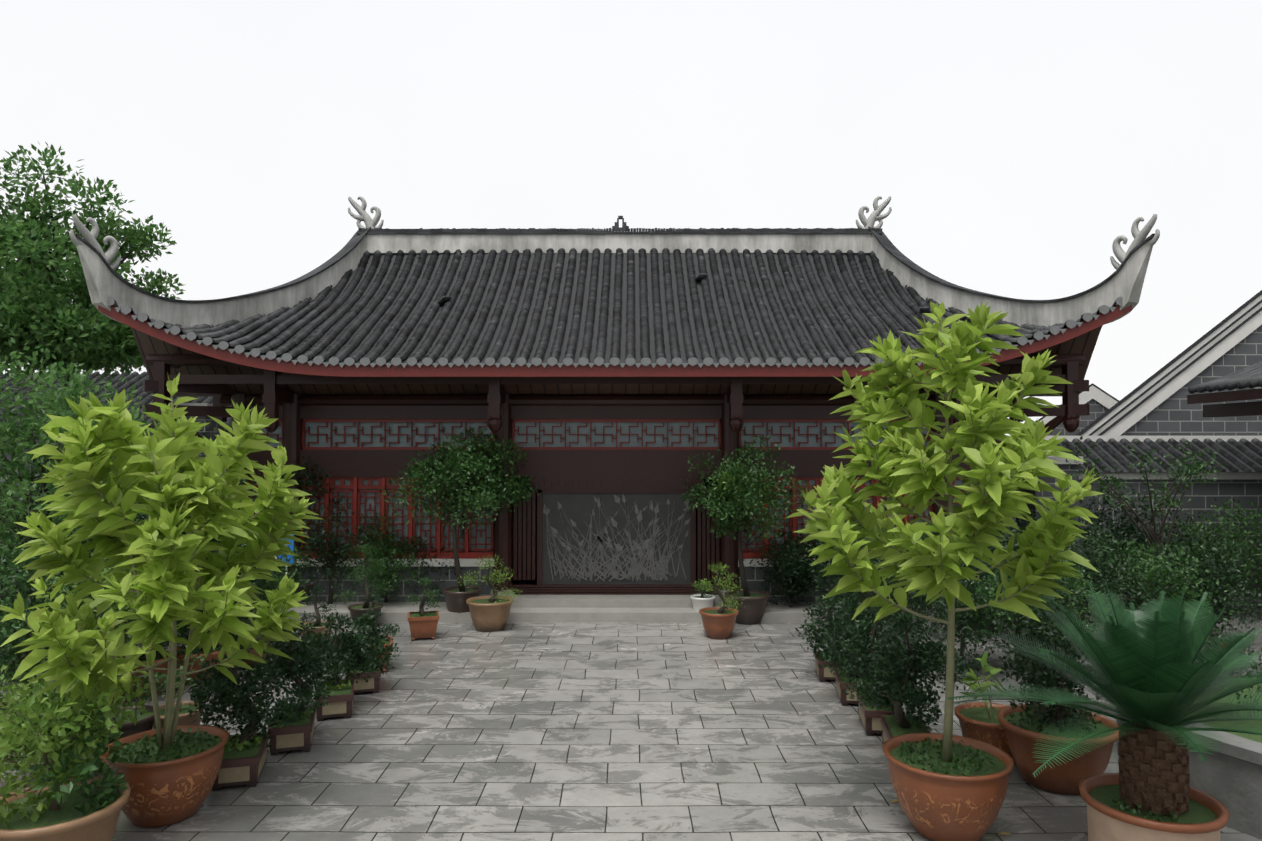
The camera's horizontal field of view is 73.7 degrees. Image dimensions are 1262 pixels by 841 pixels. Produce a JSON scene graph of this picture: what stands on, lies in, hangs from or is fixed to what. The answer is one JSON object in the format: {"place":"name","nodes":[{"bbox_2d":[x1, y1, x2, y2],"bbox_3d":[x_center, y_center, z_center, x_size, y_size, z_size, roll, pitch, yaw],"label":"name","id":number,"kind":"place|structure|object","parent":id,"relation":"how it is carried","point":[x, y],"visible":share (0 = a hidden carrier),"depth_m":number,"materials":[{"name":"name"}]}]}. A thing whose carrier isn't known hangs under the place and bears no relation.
{"place":"outdoors","nodes":[
{"label":"outdoors","id":0,"kind":"place"},
{"bbox_2d":[279,535,293,563],"bbox_3d":[-5.064,1.849,12.234,0.340,0.460,0.012,0,-2,8],"label":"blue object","id":1,"kind":"object","parent":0,"point":[292,549],"visible":0.21,"depth_m":12.21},
{"bbox_2d":[108,297,1122,367],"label":"hall roof drips","id":2,"kind":"object","parent":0,"point":[553,361],"visible":0.81,"depth_m":12.50,"materials":[{"name":"grey tile"}]},
{"bbox_2d":[0,530,1261,840],"bbox_3d":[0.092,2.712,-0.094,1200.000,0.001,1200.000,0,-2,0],"label":"paved courtyard","id":3,"kind":"structure","parent":0,"point":[590,732],"depth_m":7.40,"materials":[{"name":"grey stone"}]},
{"bbox_2d":[0,595,513,840],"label":"flower pots","id":4,"kind":"object","parent":3,"relation":"on","point":[100,825],"visible":0.38,"depth_m":5.34,"materials":[{"name":"orange ceramic"}]},
{"bbox_2d":[94,584,769,762],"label":"flower pots","id":5,"kind":"object","parent":3,"relation":"on","point":[752,612],"visible":0.4,"depth_m":12.67,"materials":[{"name":"brown ceramic"}]},
{"bbox_2d":[100,702,1014,840],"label":"terracotta pots","id":6,"kind":"object","parent":3,"relation":"on","point":[938,807],"visible":0.65,"depth_m":5.83,"materials":[{"name":"orange ceramic"}]},
{"bbox_2d":[212,652,930,790],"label":"square planters","id":7,"kind":"object","parent":3,"relation":"on","point":[306,730],"visible":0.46,"depth_m":7.69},
{"bbox_2d":[218,660,887,783],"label":"planter panels","id":8,"kind":"object","parent":7,"relation":"attached to","point":[233,774],"visible":0.33,"depth_m":7.47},
{"bbox_2d":[142,354,1089,594],"bbox_3d":[-0.234,1.046,16.127,14.538,3.970,6.669,0,-2,0],"label":"timber frame","id":9,"kind":"object","parent":3,"relation":"on","point":[602,471],"visible":0.6,"depth_m":13.79,"materials":[{"name":"brown wood"}]},
{"bbox_2d":[250,419,967,550],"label":"lattice panels","id":10,"kind":"object","parent":9,"relation":"attached to","point":[342,485],"visible":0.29,"depth_m":13.87,"materials":[{"name":"red wood"}]},
{"bbox_2d":[253,422,970,551],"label":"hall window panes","id":11,"kind":"object","parent":9,"relation":"attached to","point":[561,430],"depth_m":13.95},
{"bbox_2d":[112,248,1116,362],"bbox_3d":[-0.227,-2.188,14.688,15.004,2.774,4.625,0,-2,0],"label":"hall roof tiles","id":12,"kind":"object","parent":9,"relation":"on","point":[258,320],"visible":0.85,"depth_m":14.70,"materials":[{"name":"grey tile"}]},
{"bbox_2d":[77,234,1152,327],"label":"plaster ridges","id":13,"kind":"object","parent":12,"relation":"on","point":[1126,282],"visible":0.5,"depth_m":15.64,"materials":[{"name":"grey paint"}]},
{"bbox_2d":[69,196,1159,269],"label":"roof finials","id":14,"kind":"object","parent":13,"relation":"on","point":[110,254],"visible":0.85,"depth_m":12.52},
{"bbox_2d":[75,216,1154,302],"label":"hall ridge caps","id":15,"kind":"object","parent":13,"relation":"on","point":[885,242],"visible":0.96,"depth_m":16.92,"materials":[{"name":"grey tile"}]},
{"bbox_2d":[543,494,690,581],"bbox_3d":[-0.225,1.921,13.823,2.452,1.463,0.024,0,-2,0],"label":"carved relief","id":16,"kind":"object","parent":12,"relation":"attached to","point":[637,569],"visible":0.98,"depth_m":13.81},
{"bbox_2d":[98,305,1131,376],"bbox_3d":[-0.242,-1.230,12.486,15.200,1.150,0.260,0,-2,0],"label":"eave fascia board","id":17,"kind":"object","parent":9,"relation":"attached to","point":[579,370],"depth_m":12.54,"materials":[{"name":"red wood"}]},
{"bbox_2d":[130,325,1102,396],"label":"hall soffit","id":18,"kind":"structure","parent":9,"relation":"attached to","point":[1083,344],"depth_m":13.64,"materials":[{"name":"brown wood"}]},
{"bbox_2d":[300,477,932,558],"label":"red hall frames","id":19,"kind":"structure","parent":9,"relation":"attached to","point":[466,554],"depth_m":13.81,"materials":[{"name":"red wood"}]},
{"bbox_2d":[512,477,720,583],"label":"doors","id":20,"kind":"structure","parent":9,"relation":"attached to","point":[522,581],"depth_m":14.18,"materials":[{"name":"brown wood"}]},
{"bbox_2d":[542,493,690,584],"bbox_3d":[-0.239,1.941,13.874,2.440,1.510,0.080,0,-2,0],"label":"door panel","id":21,"kind":"object","parent":9,"relation":"attached to","point":[577,508],"visible":0.57,"depth_m":13.84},
{"bbox_2d":[0,325,1261,588],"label":"grey brick walls","id":22,"kind":"structure","parent":3,"relation":"on","point":[1174,415],"depth_m":18.19,"materials":[{"name":"grey brick"}]},
{"bbox_2d":[178,403,1082,463],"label":"pillar caps","id":23,"kind":"object","parent":22,"relation":"on","point":[1060,460],"visible":0.32,"depth_m":15.45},
{"bbox_2d":[0,290,1261,471],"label":"roof","id":24,"kind":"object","parent":22,"relation":"on","point":[1167,365],"visible":0.21,"depth_m":18.90,"materials":[{"name":"grey tile"}]},
{"bbox_2d":[0,360,1261,471],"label":"wall roof tiles","id":25,"kind":"object","parent":24,"relation":"on","point":[1250,376],"visible":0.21,"depth_m":16.52,"materials":[{"name":"grey tile"}]},
{"bbox_2d":[1040,295,1261,478],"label":"white trim","id":26,"kind":"structure","parent":22,"relation":"attached to","point":[1178,382],"depth_m":18.93,"materials":[{"name":"white paint"}]},
{"bbox_2d":[1187,388,1261,417],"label":"eave timber","id":27,"kind":"object","parent":22,"relation":"attached to","point":[1235,409],"visible":1,"depth_m":14.13,"materials":[{"name":"brown wood"}]},
{"bbox_2d":[182,590,1091,622],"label":"hall platform","id":28,"kind":"structure","parent":3,"relation":"on","point":[602,609],"depth_m":13.03,"materials":[{"name":"grey stone"}]},
{"bbox_2d":[261,566,981,601],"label":"low brick wall","id":29,"kind":"structure","parent":28,"relation":"on","point":[755,581],"depth_m":13.76,"materials":[{"name":"grey brick"}]},
{"bbox_2d":[297,558,926,566],"bbox_3d":[-0.239,2.328,13.923,12.484,0.120,0.400,0,-2,0],"label":"wall ledge","id":30,"kind":"object","parent":29,"relation":"on","point":[471,562],"visible":0.04,"depth_m":13.73,"materials":[{"name":"grey stone"}]},
{"bbox_2d":[118,607,1228,833],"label":"flower pots","id":31,"kind":"object","parent":3,"relation":"on","point":[1084,773],"visible":0.48,"depth_m":6.50,"materials":[{"name":"brown ceramic"}]},
{"bbox_2d":[690,594,714,610],"bbox_3d":[1.119,2.917,13.122,0.390,0.356,0.390,0,-2,0],"label":"white pot","id":32,"kind":"object","parent":3,"relation":"on","point":[698,604],"visible":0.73,"depth_m":12.99,"materials":[{"name":"white ceramic"}]},
{"bbox_2d":[890,799,1009,834],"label":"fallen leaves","id":33,"kind":"object","parent":3,"relation":"on","point":[896,800],"visible":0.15,"depth_m":5.87,"materials":[{"name":"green plant"}]},
{"bbox_2d":[1087,804,1219,840],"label":"plant pot","id":34,"kind":"object","parent":3,"relation":"on","point":[1102,827],"visible":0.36,"depth_m":5.03,"materials":[{"name":"ceramic"}]},
{"bbox_2d":[1116,658,1261,839],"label":"concrete wall","id":35,"kind":"structure","parent":3,"relation":"on","point":[1228,774],"depth_m":5.96,"materials":[{"name":"grey concrete"}]},
{"bbox_2d":[0,589,1261,829],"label":"potting soil","id":36,"kind":"structure","parent":0,"point":[1102,795],"depth_m":6.27,"materials":[{"name":"brown soil"}]},
{"bbox_2d":[0,659,194,810],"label":"stems","id":37,"kind":"object","parent":36,"relation":"on","point":[54,804],"visible":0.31,"depth_m":5.26,"materials":[{"name":"brown plant"}]},
{"bbox_2d":[0,463,1006,827],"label":"yellow-green leaves","id":38,"kind":"object","parent":36,"relation":"on","point":[58,709],"visible":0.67,"depth_m":5.32,"materials":[{"name":"green plant"}]},
{"bbox_2d":[21,319,1080,762],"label":"tree trunks","id":39,"kind":"object","parent":36,"relation":"on","point":[165,737],"visible":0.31,"depth_m":5.93,"materials":[{"name":"brown wood"}]},
{"bbox_2d":[0,300,1103,714],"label":"lime leaves","id":40,"kind":"object","parent":39,"relation":"on","point":[172,574],"visible":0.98,"depth_m":5.77,"materials":[{"name":"green plant"}]},
{"bbox_2d":[0,175,1261,781],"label":"dark bark","id":41,"kind":"object","parent":36,"relation":"in","point":[904,721],"visible":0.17,"depth_m":11.94,"materials":[{"name":"brown plant"}]},
{"bbox_2d":[0,142,185,597],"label":"leaves","id":42,"kind":"object","parent":41,"relation":"attached to","point":[53,318],"visible":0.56,"depth_m":15.30,"materials":[{"name":"green plant"}]},
{"bbox_2d":[0,424,1261,752],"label":"shrubs","id":43,"kind":"object","parent":41,"relation":"attached to","point":[884,666],"visible":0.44,"depth_m":8.85,"materials":[{"name":"green plant"}]},
{"bbox_2d":[0,427,1261,822],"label":"leaves","id":44,"kind":"object","parent":36,"relation":"on","point":[466,461],"visible":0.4,"depth_m":12.41,"materials":[{"name":"green plant"}]},
{"bbox_2d":[943,581,1261,818],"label":"cycad","id":45,"kind":"object","parent":36,"relation":"on","point":[1156,675],"depth_m":5.13,"materials":[{"name":"green plant"}]},
{"bbox_2d":[0,0,1261,435],"label":"sky","id":46,"kind":"structure","parent":0,"point":[1011,143],"materials":[{"name":"white"}]}
]}

